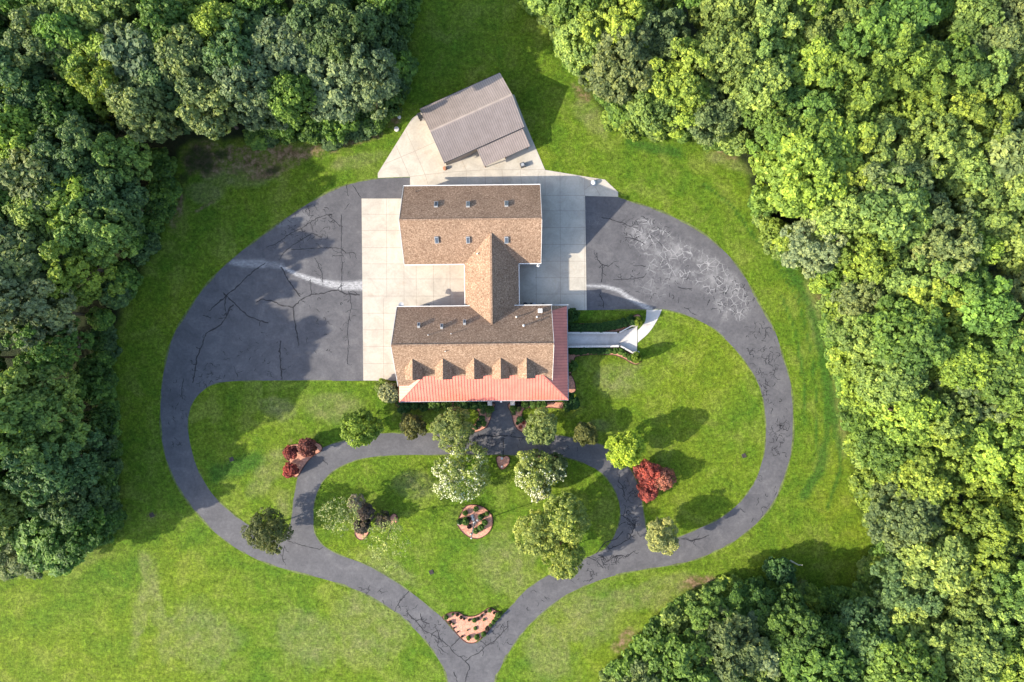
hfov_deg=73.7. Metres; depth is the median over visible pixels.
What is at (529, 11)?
undergrowth bush
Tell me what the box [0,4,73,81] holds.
broadleaf tree
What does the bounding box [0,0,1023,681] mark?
ground
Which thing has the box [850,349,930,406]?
broadleaf tree
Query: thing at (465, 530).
flower bed
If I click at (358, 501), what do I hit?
garden tree
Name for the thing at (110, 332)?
undergrowth bush
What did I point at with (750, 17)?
broadleaf tree
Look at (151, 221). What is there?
undergrowth bush
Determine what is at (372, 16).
broadleaf tree
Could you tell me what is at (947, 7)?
broadleaf tree
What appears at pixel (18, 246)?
broadleaf tree
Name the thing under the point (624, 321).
garden shrub
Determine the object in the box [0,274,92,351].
broadleaf tree
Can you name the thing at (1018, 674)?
broadleaf tree
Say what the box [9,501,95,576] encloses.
broadleaf tree
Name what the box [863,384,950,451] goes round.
broadleaf tree
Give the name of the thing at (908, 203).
broadleaf tree
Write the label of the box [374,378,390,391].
garden shrub
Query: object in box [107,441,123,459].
undergrowth bush
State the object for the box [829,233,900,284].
broadleaf tree
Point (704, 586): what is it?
undergrowth bush
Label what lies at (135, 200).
broadleaf tree
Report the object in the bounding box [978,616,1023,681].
broadleaf tree
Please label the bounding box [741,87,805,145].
broadleaf tree
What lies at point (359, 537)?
flower bed
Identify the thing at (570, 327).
garden shrub
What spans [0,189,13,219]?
broadleaf tree
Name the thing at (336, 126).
undergrowth bush
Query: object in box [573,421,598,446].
garden tree
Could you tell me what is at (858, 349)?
broadleaf tree
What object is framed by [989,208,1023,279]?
broadleaf tree
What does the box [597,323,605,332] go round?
garden shrub
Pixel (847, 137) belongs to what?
broadleaf tree
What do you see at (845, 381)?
undergrowth bush
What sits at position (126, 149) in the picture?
broadleaf tree
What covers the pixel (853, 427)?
undergrowth bush
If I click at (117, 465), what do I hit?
undergrowth bush
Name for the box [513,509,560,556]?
garden tree
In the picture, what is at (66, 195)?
broadleaf tree
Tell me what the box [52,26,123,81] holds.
broadleaf tree
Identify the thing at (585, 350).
garden shrub
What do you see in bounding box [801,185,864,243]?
broadleaf tree
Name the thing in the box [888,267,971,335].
broadleaf tree
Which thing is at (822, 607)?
undergrowth bush
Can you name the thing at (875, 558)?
undergrowth bush
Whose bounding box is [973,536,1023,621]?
broadleaf tree
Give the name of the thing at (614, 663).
undergrowth bush
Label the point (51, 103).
broadleaf tree
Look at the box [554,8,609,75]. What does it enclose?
broadleaf tree
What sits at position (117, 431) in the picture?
undergrowth bush
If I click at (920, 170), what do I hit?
broadleaf tree
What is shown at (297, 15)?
broadleaf tree
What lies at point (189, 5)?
broadleaf tree
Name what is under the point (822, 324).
undergrowth bush
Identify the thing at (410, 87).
undergrowth bush
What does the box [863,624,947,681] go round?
broadleaf tree
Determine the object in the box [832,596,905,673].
broadleaf tree
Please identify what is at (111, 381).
undergrowth bush
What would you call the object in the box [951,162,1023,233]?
broadleaf tree
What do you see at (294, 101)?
broadleaf tree
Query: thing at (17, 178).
broadleaf tree
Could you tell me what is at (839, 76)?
broadleaf tree
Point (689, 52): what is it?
broadleaf tree
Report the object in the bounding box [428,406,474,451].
garden tree
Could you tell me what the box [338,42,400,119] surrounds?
broadleaf tree
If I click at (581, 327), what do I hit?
garden shrub
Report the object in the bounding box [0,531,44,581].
broadleaf tree
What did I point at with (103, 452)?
undergrowth bush
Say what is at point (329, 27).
broadleaf tree
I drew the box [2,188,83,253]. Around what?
broadleaf tree
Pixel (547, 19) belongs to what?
undergrowth bush
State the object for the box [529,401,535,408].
garden shrub
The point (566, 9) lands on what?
broadleaf tree
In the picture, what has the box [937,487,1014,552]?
broadleaf tree
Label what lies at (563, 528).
garden tree
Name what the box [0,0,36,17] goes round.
broadleaf tree
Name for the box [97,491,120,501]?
undergrowth bush
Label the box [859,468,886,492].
undergrowth bush
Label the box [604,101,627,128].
undergrowth bush
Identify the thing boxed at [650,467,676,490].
garden tree
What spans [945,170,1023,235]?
broadleaf tree
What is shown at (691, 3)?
broadleaf tree
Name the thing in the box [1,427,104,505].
broadleaf tree
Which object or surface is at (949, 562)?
broadleaf tree
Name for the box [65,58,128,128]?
broadleaf tree
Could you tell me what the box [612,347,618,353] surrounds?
garden shrub
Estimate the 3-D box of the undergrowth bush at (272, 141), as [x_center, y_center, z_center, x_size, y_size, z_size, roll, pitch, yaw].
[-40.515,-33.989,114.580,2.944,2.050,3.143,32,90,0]
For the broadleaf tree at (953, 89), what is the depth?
102.39 m
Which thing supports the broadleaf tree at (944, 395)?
on the ground
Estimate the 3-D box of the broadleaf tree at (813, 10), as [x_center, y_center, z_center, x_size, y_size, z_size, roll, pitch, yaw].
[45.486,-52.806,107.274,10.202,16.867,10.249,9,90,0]
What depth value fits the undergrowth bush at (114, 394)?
114.47 m
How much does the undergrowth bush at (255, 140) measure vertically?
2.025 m
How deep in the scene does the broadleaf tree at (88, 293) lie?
101.62 m
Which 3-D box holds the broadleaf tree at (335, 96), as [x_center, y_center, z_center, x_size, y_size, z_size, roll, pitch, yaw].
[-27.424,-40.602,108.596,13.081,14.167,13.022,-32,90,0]
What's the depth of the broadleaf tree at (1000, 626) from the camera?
102.13 m
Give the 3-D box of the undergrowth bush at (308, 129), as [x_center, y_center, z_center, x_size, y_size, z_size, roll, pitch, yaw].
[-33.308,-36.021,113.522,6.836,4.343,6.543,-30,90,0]
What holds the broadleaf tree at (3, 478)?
on the ground
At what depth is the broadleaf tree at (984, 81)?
102.12 m
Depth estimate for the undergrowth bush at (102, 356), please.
113.12 m
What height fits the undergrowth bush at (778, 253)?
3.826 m
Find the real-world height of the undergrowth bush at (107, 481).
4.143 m
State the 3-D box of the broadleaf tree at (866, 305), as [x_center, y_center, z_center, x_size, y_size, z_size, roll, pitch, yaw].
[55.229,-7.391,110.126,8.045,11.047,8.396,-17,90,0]
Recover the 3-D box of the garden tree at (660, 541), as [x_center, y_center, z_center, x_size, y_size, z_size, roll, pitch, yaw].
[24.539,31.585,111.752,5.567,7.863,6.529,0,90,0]
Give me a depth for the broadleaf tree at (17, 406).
96.67 m
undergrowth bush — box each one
[71,374,113,405]
[74,353,115,387]
[80,402,118,436]
[80,432,117,462]
[81,329,107,352]
[85,306,115,330]
[87,369,116,395]
[89,466,119,493]
[92,398,121,420]
[94,350,116,369]
[94,490,119,519]
[96,269,132,306]
[96,325,118,343]
[96,533,114,545]
[97,280,131,309]
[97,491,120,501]
[101,458,123,479]
[102,340,122,358]
[105,260,143,296]
[105,383,117,398]
[106,420,122,437]
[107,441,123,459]
[108,484,120,493]
[110,508,127,534]
[119,233,148,255]
[130,255,149,266]
[136,227,161,258]
[138,212,163,234]
[142,188,169,218]
[144,147,177,181]
[145,181,170,202]
[146,217,164,233]
[151,201,176,223]
[159,177,182,206]
[242,129,269,150]
[261,116,294,139]
[263,133,279,147]
[280,129,296,144]
[294,110,325,142]
[307,132,320,145]
[318,118,349,144]
[321,137,347,151]
[329,128,350,140]
[334,135,349,143]
[337,106,360,131]
[349,127,370,142]
[351,109,377,139]
[361,108,384,133]
[372,120,387,135]
[375,47,410,76]
[375,78,406,116]
[380,109,393,124]
[381,32,408,58]
[383,0,409,25]
[391,22,414,43]
[399,49,418,83]
[399,78,409,93]
[401,0,420,23]
[401,83,411,96]
[516,0,524,9]
[523,0,548,17]
[536,11,567,31]
[549,26,556,40]
[562,64,576,69]
[575,60,590,85]
[593,94,612,106]
[598,666,617,681]
[600,110,618,131]
[603,658,621,677]
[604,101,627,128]
[614,647,641,681]
[618,119,643,141]
[620,109,644,135]
[628,634,646,657]
[632,634,663,665]
[642,622,679,652]
[644,112,668,136]
[644,132,666,142]
[648,615,667,633]
[660,602,675,624]
[660,604,691,642]
[665,112,683,134]
[673,594,698,623]
[675,127,691,143]
[684,590,702,604]
[698,582,714,600]
[701,133,723,152]
[704,588,723,605]
[714,574,744,597]
[715,120,751,156]
[739,120,755,143]
[739,578,757,609]
[744,575,771,589]
[747,199,767,213]
[748,149,777,174]
[748,186,776,217]
[751,212,769,227]
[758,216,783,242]
[762,240,777,254]
[767,222,794,254]
[767,580,778,588]
[771,253,779,260]
[775,251,799,263]
[794,579,810,603]
[802,582,821,606]
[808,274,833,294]
[808,586,833,616]
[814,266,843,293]
[814,293,834,310]
[817,307,854,344]
[821,288,861,326]
[824,342,839,361]
[826,345,870,378]
[829,585,845,603]
[830,585,862,616]
[833,373,847,383]
[834,380,849,397]
[836,382,867,409]
[836,402,871,427]
[840,360,858,388]
[840,415,861,431]
[842,433,870,459]
[846,467,884,500]
[847,399,875,421]
[850,441,869,470]
[851,581,871,602]
[854,573,886,597]
[855,495,888,512]
[856,555,871,574]
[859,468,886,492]
[861,512,882,528]
[862,559,890,586]
[868,541,896,556]
[870,552,900,579]
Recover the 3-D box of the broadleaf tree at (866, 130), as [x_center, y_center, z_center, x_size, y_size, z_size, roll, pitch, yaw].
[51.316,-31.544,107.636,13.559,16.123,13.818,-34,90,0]
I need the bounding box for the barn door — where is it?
[454,152,471,161]
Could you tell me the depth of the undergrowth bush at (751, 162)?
113.68 m
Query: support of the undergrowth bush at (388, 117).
on the ground
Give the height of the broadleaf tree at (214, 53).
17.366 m
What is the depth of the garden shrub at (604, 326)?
114.48 m
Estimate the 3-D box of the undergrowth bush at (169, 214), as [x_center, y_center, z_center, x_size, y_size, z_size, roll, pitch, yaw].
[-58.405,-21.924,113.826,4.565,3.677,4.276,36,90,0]
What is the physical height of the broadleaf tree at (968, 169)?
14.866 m
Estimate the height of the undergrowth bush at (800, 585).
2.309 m
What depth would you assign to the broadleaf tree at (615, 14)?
102.20 m
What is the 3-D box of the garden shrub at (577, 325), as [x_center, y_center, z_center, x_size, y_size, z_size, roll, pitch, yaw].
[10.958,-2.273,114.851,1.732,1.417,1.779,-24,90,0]
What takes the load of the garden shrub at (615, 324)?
on the flower bed at (621, 329)
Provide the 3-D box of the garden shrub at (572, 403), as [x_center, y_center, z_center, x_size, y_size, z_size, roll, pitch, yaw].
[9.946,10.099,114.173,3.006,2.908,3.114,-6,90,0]
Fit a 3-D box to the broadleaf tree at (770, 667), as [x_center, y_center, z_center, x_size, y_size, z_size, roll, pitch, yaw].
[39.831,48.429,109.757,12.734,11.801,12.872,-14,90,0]
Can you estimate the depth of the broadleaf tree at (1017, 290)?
103.18 m
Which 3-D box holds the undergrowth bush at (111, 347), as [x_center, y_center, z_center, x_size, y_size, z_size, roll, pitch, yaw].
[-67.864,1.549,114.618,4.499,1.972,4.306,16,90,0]
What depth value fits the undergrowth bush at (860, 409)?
112.49 m
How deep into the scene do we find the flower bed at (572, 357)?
115.45 m
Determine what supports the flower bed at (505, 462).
on the ground
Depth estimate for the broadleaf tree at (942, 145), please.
101.41 m
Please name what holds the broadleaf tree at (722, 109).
on the ground
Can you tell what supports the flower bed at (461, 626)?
on the ground
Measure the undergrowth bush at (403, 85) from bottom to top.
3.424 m
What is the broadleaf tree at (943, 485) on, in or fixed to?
on the ground
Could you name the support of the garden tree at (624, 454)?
on the ground
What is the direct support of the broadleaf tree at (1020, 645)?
on the ground
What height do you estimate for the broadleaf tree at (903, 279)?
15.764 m
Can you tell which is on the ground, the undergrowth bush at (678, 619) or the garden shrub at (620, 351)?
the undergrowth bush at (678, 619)
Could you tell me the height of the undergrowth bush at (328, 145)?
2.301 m
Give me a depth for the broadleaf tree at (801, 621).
104.42 m
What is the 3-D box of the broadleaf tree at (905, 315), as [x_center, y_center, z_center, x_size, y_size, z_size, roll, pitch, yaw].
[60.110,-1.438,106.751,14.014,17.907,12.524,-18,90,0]
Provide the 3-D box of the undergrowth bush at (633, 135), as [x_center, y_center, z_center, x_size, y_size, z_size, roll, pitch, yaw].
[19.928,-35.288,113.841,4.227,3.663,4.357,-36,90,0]
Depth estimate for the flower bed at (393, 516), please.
115.45 m
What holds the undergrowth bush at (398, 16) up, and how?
on the ground
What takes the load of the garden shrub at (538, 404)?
on the flower bed at (558, 405)
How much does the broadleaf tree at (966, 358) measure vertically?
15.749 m
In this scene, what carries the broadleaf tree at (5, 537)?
on the ground
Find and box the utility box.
[417,112,423,120]
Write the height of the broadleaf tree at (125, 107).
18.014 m
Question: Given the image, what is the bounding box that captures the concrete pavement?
[362,95,617,379]
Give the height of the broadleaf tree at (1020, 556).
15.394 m
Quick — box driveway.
[159,177,793,681]
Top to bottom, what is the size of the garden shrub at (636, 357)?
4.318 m
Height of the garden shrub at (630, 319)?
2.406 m
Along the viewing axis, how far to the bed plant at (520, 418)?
114.92 m
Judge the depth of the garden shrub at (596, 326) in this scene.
114.44 m
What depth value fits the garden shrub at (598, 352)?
114.60 m
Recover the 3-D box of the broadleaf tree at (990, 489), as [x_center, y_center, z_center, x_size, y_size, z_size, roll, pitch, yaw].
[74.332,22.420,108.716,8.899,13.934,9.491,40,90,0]
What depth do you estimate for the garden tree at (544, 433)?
110.23 m
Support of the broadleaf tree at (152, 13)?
on the ground
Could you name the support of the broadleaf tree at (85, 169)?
on the ground
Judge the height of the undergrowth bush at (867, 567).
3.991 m
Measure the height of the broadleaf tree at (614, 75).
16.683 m
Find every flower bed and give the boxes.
[283,442,322,477]
[354,532,368,539]
[390,513,397,524]
[395,402,494,431]
[442,607,501,643]
[457,504,492,538]
[496,455,509,469]
[507,401,563,431]
[568,314,640,331]
[568,347,639,375]
[568,373,575,392]
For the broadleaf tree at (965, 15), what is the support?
on the ground
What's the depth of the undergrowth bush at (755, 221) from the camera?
113.61 m
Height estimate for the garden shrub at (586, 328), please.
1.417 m
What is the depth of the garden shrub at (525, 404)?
114.45 m
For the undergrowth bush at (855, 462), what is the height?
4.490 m
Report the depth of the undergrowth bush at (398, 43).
110.96 m
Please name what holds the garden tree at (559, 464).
on the ground
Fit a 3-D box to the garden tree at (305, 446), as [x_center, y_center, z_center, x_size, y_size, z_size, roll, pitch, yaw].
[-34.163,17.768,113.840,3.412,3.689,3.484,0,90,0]
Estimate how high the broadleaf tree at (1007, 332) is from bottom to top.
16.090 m
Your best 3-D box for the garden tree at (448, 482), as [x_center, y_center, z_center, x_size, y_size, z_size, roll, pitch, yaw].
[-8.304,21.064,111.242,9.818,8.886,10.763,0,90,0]
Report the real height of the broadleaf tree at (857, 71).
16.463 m
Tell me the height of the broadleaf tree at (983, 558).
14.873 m
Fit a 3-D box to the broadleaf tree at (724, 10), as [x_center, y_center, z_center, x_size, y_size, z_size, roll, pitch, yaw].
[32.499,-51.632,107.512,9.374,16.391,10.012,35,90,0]
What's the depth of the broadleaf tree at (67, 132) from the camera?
99.53 m
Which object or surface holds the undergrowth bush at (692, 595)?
on the ground
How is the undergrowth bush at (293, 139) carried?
on the ground
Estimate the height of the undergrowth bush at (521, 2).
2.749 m
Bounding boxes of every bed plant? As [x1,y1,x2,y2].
[475,420,481,426]
[478,415,484,421]
[485,404,494,412]
[510,405,516,411]
[516,416,523,422]
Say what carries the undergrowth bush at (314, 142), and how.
on the ground
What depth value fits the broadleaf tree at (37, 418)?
99.82 m
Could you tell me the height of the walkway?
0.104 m
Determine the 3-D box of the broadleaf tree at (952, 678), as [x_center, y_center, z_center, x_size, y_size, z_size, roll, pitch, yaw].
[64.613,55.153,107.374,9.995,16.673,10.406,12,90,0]
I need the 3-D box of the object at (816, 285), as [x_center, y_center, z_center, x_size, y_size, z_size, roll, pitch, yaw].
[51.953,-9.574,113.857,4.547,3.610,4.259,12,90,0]
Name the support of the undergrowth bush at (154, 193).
on the ground
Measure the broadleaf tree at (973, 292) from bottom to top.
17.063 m
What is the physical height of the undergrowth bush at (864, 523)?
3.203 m
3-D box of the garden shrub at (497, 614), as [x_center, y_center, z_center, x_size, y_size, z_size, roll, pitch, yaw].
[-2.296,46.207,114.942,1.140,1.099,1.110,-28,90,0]
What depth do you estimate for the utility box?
114.23 m
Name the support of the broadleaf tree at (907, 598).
on the ground
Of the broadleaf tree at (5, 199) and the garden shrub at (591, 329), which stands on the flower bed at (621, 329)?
the garden shrub at (591, 329)
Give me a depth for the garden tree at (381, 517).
113.11 m
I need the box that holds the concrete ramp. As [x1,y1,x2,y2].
[568,325,638,353]
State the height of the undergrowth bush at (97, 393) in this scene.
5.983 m
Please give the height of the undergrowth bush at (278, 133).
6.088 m
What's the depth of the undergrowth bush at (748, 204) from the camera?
113.81 m
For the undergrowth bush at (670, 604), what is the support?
on the ground
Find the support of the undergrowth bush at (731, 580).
on the ground
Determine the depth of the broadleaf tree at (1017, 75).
104.60 m
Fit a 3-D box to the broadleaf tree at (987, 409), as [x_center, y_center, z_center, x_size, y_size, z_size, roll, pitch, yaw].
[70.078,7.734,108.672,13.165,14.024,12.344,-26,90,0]
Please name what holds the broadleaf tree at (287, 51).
on the ground
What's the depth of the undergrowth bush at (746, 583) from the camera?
112.31 m
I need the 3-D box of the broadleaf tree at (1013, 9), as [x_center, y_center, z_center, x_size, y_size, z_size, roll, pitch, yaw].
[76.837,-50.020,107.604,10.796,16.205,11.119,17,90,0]
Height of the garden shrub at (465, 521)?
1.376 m
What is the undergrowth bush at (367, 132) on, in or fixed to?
on the ground
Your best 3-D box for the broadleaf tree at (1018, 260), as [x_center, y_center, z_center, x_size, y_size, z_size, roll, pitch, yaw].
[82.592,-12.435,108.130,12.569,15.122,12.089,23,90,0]
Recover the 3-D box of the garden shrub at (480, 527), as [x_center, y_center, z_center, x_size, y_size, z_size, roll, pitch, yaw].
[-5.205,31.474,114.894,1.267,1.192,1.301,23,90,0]
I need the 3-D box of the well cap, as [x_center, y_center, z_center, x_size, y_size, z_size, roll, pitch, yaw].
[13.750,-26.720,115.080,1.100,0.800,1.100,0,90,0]
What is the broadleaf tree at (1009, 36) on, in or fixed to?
on the ground
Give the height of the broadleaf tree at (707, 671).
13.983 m
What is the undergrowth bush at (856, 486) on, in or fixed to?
on the ground
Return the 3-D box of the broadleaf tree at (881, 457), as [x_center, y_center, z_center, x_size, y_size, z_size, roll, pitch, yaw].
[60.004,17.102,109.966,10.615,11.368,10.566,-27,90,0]
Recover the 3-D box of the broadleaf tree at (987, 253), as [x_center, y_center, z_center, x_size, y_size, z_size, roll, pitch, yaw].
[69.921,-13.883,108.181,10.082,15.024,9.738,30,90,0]
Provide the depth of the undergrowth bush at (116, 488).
113.68 m
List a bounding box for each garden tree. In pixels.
[240,506,293,554]
[282,445,298,460]
[282,462,298,477]
[297,437,316,457]
[316,496,360,536]
[339,408,384,448]
[347,494,365,509]
[353,518,371,534]
[357,502,374,520]
[363,516,410,570]
[374,510,390,528]
[398,412,427,439]
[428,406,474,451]
[431,439,490,502]
[513,448,557,494]
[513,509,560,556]
[522,407,557,444]
[530,481,551,502]
[540,491,591,545]
[541,541,585,579]
[543,452,567,480]
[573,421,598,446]
[604,430,645,469]
[633,459,662,485]
[636,483,658,502]
[645,516,678,555]
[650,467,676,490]
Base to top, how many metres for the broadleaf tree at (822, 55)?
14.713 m
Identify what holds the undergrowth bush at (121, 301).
on the ground
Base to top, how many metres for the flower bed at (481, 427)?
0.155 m
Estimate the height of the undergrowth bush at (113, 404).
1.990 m
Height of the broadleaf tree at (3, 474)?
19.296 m
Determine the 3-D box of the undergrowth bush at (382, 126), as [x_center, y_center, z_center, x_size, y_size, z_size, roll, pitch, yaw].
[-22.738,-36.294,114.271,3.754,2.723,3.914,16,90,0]
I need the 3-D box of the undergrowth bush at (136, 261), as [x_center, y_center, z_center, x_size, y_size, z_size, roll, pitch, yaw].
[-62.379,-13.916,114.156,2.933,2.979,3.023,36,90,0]
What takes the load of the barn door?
in the barn
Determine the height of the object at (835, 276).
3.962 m
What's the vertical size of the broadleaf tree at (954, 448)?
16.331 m
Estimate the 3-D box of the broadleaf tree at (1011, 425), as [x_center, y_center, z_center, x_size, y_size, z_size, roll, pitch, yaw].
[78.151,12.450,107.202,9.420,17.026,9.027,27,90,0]
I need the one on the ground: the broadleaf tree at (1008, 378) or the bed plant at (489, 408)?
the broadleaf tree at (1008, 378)
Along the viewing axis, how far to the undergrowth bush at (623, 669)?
111.95 m
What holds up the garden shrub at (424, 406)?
on the flower bed at (481, 427)
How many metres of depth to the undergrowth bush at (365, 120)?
112.54 m
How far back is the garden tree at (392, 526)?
108.48 m
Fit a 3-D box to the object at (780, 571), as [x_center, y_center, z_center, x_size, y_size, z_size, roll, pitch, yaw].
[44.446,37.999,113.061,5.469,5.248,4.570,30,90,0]
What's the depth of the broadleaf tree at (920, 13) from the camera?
100.75 m
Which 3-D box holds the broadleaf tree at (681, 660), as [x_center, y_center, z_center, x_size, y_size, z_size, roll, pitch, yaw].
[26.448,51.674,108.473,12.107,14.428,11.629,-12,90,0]
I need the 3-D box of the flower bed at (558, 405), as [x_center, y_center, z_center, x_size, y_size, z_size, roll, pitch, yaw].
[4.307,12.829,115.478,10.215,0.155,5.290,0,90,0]
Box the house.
[391,184,568,401]
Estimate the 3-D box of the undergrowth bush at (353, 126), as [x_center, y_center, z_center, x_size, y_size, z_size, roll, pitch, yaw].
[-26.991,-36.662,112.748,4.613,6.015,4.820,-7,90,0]
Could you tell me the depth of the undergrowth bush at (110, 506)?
112.42 m
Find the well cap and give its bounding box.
[590,180,595,185]
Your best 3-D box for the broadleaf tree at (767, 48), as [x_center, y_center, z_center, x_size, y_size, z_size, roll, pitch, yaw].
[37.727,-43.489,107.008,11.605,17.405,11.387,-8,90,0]
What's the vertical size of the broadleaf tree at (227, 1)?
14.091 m
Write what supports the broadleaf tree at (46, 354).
on the ground
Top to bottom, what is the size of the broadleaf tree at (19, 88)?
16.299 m
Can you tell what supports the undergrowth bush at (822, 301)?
on the ground
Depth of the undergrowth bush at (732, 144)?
110.90 m
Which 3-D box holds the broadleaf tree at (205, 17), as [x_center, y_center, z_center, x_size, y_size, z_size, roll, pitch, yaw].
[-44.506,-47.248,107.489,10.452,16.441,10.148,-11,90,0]
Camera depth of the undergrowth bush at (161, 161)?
113.08 m
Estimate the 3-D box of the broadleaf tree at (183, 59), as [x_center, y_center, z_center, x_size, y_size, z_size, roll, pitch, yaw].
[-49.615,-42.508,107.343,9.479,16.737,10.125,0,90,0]
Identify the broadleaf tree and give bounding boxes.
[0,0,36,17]
[0,1,11,28]
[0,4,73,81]
[0,20,25,66]
[0,45,64,122]
[0,83,58,141]
[0,100,61,169]
[0,143,79,217]
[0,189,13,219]
[0,217,73,313]
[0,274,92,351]
[0,351,14,372]
[0,351,79,417]
[0,376,71,459]
[0,386,90,475]
[0,435,24,485]
[0,468,11,493]
[0,468,30,531]
[0,528,20,553]
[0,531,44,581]
[1,311,94,374]
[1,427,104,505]
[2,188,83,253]
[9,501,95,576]
[20,0,85,42]
[25,453,109,527]
[28,79,118,136]
[28,110,123,184]
[30,6,97,73]
[30,225,127,310]
[31,170,103,234]
[38,141,125,208]
[41,496,117,561]
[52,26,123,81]
[53,197,137,267]
[60,0,136,36]
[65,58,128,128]
[77,166,149,236]
[88,18,157,105]
[89,131,152,182]
[101,0,156,41]
[101,76,184,143]
[122,48,205,134]
[133,0,192,62]
[153,22,212,95]
[158,0,223,31]
[173,72,250,140]
[188,0,245,52]
[199,27,261,104]
[210,0,235,5]
[212,54,288,130]
[217,0,286,69]
[232,0,289,18]
[250,15,326,87]
[265,69,322,130]
[276,0,298,10]
[284,0,363,68]
[298,1,324,21]
[298,54,377,124]
[315,9,380,69]
[326,0,399,52]
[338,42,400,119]
[350,0,401,14]
[526,0,553,14]
[547,0,606,26]
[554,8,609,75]
[575,0,650,67]
[578,22,658,105]
[614,659,668,681]
[618,0,674,26]
[625,74,683,134]
[634,6,690,68]
[642,628,718,681]
[646,36,718,109]
[652,0,704,25]
[658,70,711,138]
[681,646,749,681]
[684,82,743,146]
[684,582,746,642]
[686,0,755,35]
[691,16,760,97]
[691,605,771,681]
[706,5,756,35]
[720,577,776,624]
[727,23,799,86]
[727,53,795,118]
[735,609,792,679]
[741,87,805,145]
[742,0,811,45]
[745,84,835,157]
[749,669,787,681]
[751,131,848,218]
[754,583,831,662]
[765,620,865,681]
[768,110,864,189]
[779,218,847,278]
[780,21,847,90]
[780,673,786,681]
[785,0,839,27]
[795,0,851,57]
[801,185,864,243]
[803,70,857,116]
[814,606,880,674]
[818,43,896,122]
[825,308,895,365]
[826,97,887,154]
[827,0,886,29]
[829,2,910,90]
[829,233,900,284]
[829,274,885,323]
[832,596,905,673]
[841,133,888,191]
[849,164,933,258]
[850,156,912,212]
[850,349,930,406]
[851,416,920,481]
[852,294,952,376]
[856,21,932,93]
[857,0,941,61]
[860,34,952,124]
[863,112,925,175]
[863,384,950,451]
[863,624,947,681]
[864,481,954,553]
[865,236,953,299]
[869,550,951,618]
[879,444,961,510]
[882,588,953,663]
[886,144,940,196]
[888,32,986,106]
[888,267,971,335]
[890,522,975,594]
[893,105,982,178]
[897,78,980,157]
[900,222,982,282]
[900,386,979,444]
[901,191,983,259]
[905,411,983,474]
[921,0,955,34]
[921,601,1009,681]
[921,667,958,681]
[925,0,1004,48]
[926,256,993,320]
[927,324,993,392]
[928,365,1012,422]
[932,145,1003,203]
[932,576,996,620]
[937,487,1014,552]
[941,404,1023,490]
[942,517,1020,591]
[943,271,1023,336]
[944,89,1021,151]
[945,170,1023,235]
[945,318,1023,371]
[946,643,1012,680]
[947,16,1023,78]
[951,46,1012,99]
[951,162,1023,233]
[956,462,1023,507]
[957,229,1004,282]
[964,587,1023,644]
[967,335,1023,413]
[970,478,1023,543]
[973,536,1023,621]
[977,102,1023,183]
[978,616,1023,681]
[981,0,1023,44]
[981,452,1023,515]
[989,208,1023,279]
[989,268,1023,321]
[990,62,1023,110]
[994,327,1023,367]
[1000,407,1023,448]
[1000,621,1023,671]
[1011,246,1023,285]
[1014,19,1023,79]
[1015,518,1023,558]
[1015,667,1023,681]
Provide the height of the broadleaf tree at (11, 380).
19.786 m
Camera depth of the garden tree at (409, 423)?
111.68 m
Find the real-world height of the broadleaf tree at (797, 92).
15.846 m
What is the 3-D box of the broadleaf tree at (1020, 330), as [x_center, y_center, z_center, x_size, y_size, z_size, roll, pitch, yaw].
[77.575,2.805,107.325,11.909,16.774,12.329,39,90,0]
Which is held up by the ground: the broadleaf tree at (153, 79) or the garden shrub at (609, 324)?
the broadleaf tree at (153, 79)
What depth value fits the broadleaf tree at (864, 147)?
101.61 m
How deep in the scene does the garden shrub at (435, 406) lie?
114.06 m
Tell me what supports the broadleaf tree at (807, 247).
on the ground
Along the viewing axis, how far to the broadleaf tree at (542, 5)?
108.38 m
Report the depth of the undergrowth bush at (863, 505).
113.28 m
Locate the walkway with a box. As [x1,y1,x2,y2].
[638,310,661,341]
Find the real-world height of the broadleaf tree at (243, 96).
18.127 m
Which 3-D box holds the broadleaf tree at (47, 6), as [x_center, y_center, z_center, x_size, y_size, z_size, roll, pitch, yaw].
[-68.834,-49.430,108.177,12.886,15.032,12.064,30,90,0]
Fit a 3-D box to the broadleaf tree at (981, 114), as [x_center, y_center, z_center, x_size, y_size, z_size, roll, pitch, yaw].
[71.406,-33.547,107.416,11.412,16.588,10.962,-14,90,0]
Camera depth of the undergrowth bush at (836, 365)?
111.73 m
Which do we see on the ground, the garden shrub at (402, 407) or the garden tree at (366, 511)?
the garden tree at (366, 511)
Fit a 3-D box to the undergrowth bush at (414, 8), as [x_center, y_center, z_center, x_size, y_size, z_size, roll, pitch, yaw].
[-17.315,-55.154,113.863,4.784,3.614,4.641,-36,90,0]
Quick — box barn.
[420,72,529,167]
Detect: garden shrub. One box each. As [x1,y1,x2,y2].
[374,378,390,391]
[377,381,398,403]
[396,402,410,413]
[408,402,419,410]
[419,402,428,411]
[427,402,441,411]
[440,402,451,409]
[453,402,462,409]
[462,401,471,408]
[462,517,469,525]
[469,401,478,410]
[477,401,486,409]
[477,524,484,530]
[482,519,487,525]
[495,612,500,617]
[521,401,529,407]
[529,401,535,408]
[535,401,542,407]
[541,401,547,407]
[563,392,579,410]
[568,308,579,321]
[568,322,575,331]
[568,348,573,354]
[568,359,577,371]
[573,323,579,331]
[573,348,578,354]
[578,323,584,331]
[578,348,583,354]
[582,347,587,353]
[583,323,590,331]
[587,323,594,331]
[591,347,596,354]
[592,323,599,331]
[596,347,600,354]
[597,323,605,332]
[600,347,605,354]
[601,322,607,330]
[607,321,612,330]
[611,320,617,329]
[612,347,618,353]
[615,319,623,328]
[617,348,623,354]
[620,318,627,327]
[622,351,628,357]
[626,314,635,325]
[631,352,642,363]
[634,316,642,325]
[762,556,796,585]
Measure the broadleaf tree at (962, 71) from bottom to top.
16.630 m
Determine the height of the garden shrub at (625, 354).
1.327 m
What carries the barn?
on the concrete pavement
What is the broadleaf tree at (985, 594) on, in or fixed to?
on the ground

